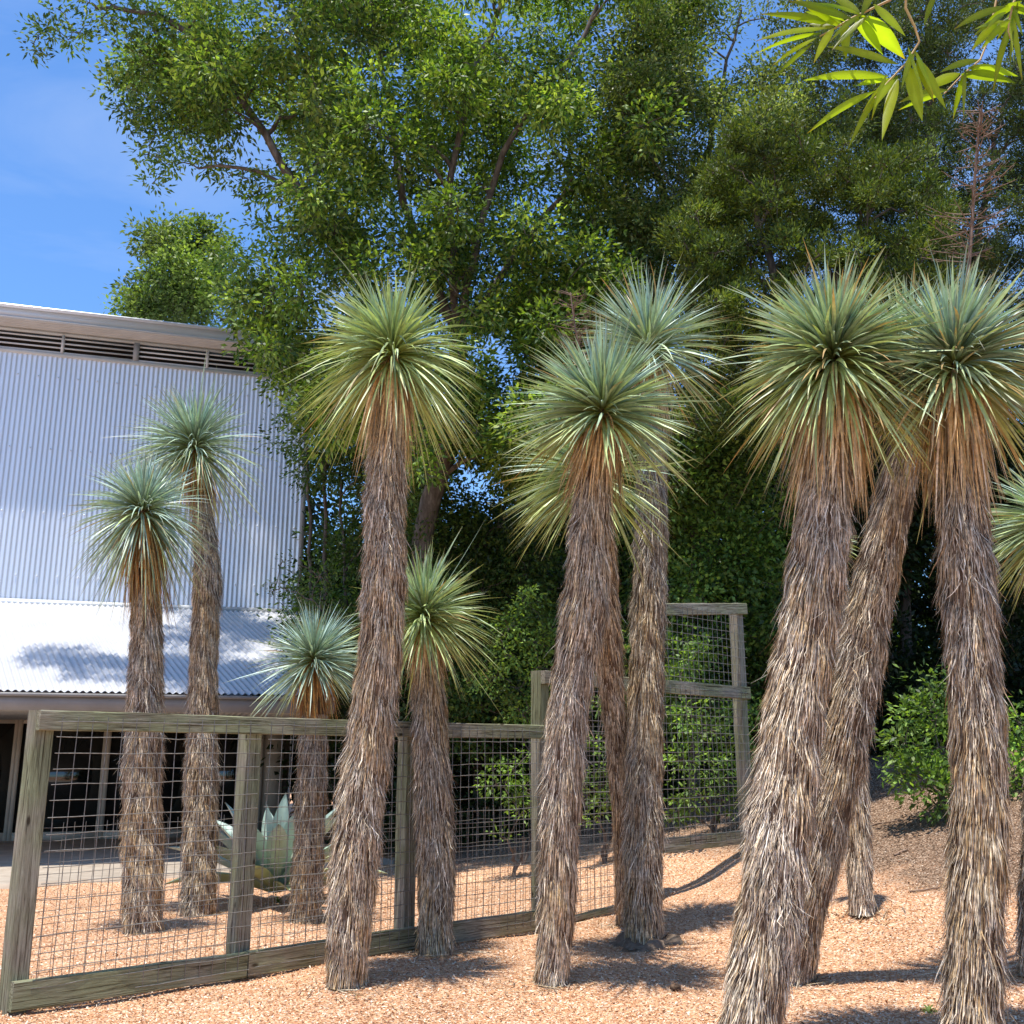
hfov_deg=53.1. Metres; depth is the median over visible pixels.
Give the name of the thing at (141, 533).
yucca
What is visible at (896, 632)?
evergreen tree
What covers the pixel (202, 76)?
oak tree
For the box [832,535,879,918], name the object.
yucca
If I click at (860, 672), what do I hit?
yucca
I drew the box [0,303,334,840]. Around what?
metal building
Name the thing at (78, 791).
window
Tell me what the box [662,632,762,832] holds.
shrub
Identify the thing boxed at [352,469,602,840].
evergreen tree
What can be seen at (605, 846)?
shrub
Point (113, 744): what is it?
window
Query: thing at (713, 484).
evergreen tree
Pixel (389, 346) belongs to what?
yucca
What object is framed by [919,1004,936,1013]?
weed
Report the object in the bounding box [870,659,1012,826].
shrub
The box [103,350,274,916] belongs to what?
yucca
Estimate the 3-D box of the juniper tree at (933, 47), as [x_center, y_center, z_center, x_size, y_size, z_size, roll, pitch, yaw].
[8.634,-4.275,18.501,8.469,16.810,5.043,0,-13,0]
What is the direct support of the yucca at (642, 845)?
on the ground
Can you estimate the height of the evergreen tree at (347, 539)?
9.304 m
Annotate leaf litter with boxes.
[84,889,1023,1008]
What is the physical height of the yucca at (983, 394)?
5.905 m
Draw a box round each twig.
[871,820,900,825]
[909,887,939,892]
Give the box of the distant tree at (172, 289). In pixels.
[98,202,255,694]
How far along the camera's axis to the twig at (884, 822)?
12.41 m
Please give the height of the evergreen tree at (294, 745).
11.605 m
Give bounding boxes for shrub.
[257,553,350,631]
[463,577,561,865]
[471,743,530,877]
[579,695,612,863]
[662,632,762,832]
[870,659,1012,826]
[1007,689,1023,798]
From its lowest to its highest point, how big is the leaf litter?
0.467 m
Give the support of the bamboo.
on the ground
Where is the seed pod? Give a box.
[669,984,680,990]
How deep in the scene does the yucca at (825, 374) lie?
5.72 m
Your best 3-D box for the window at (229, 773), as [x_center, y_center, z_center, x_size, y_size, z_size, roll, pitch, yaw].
[-5.969,5.583,21.527,1.399,2.360,0.090,4,-14,-17]
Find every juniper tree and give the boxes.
[649,82,985,727]
[773,0,1023,325]
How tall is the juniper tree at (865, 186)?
11.852 m
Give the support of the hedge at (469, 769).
on the ground
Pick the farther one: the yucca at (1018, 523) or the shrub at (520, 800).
the shrub at (520, 800)
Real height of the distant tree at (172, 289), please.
17.372 m
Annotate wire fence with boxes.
[0,602,752,1015]
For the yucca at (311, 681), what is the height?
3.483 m
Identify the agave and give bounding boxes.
[164,794,387,892]
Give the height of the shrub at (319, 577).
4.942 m
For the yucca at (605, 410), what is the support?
on the ground
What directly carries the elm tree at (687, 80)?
on the ground
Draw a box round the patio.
[0,836,393,888]
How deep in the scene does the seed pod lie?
6.96 m
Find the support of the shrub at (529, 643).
on the ground
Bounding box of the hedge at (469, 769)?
[276,646,763,856]
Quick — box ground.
[0,731,1023,1023]
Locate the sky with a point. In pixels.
(66, 191)
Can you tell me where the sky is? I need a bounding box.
[0,0,1023,657]
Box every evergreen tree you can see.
[217,383,682,826]
[253,409,464,738]
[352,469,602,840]
[589,365,854,807]
[594,410,1023,751]
[731,309,1023,756]
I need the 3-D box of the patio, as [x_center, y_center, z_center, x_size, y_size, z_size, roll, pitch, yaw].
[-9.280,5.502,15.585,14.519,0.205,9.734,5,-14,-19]
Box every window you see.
[0,719,19,840]
[7,719,107,840]
[99,731,186,838]
[216,734,264,835]
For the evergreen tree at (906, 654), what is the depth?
18.42 m
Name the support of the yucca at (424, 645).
on the ground
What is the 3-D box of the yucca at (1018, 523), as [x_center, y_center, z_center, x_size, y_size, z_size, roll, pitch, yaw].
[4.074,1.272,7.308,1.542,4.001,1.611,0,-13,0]
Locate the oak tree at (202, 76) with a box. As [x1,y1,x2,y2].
[6,0,728,852]
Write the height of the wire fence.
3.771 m
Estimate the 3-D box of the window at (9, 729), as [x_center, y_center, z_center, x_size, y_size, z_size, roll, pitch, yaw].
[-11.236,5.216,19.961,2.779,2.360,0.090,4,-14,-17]
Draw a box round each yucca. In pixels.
[60,423,216,934]
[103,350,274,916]
[231,594,359,924]
[281,247,501,990]
[337,520,503,957]
[490,287,699,925]
[491,304,713,987]
[552,251,744,951]
[697,239,959,1023]
[790,261,1016,988]
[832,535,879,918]
[850,100,1023,1023]
[985,458,1023,977]
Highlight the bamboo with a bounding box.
[757,0,1023,147]
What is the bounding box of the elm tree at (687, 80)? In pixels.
[573,0,852,778]
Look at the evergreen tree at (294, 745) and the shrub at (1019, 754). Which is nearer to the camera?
the shrub at (1019, 754)
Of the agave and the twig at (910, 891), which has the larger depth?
the agave
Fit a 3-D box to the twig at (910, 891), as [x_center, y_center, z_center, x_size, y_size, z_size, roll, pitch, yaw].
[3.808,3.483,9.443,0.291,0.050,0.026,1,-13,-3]
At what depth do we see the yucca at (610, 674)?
9.22 m

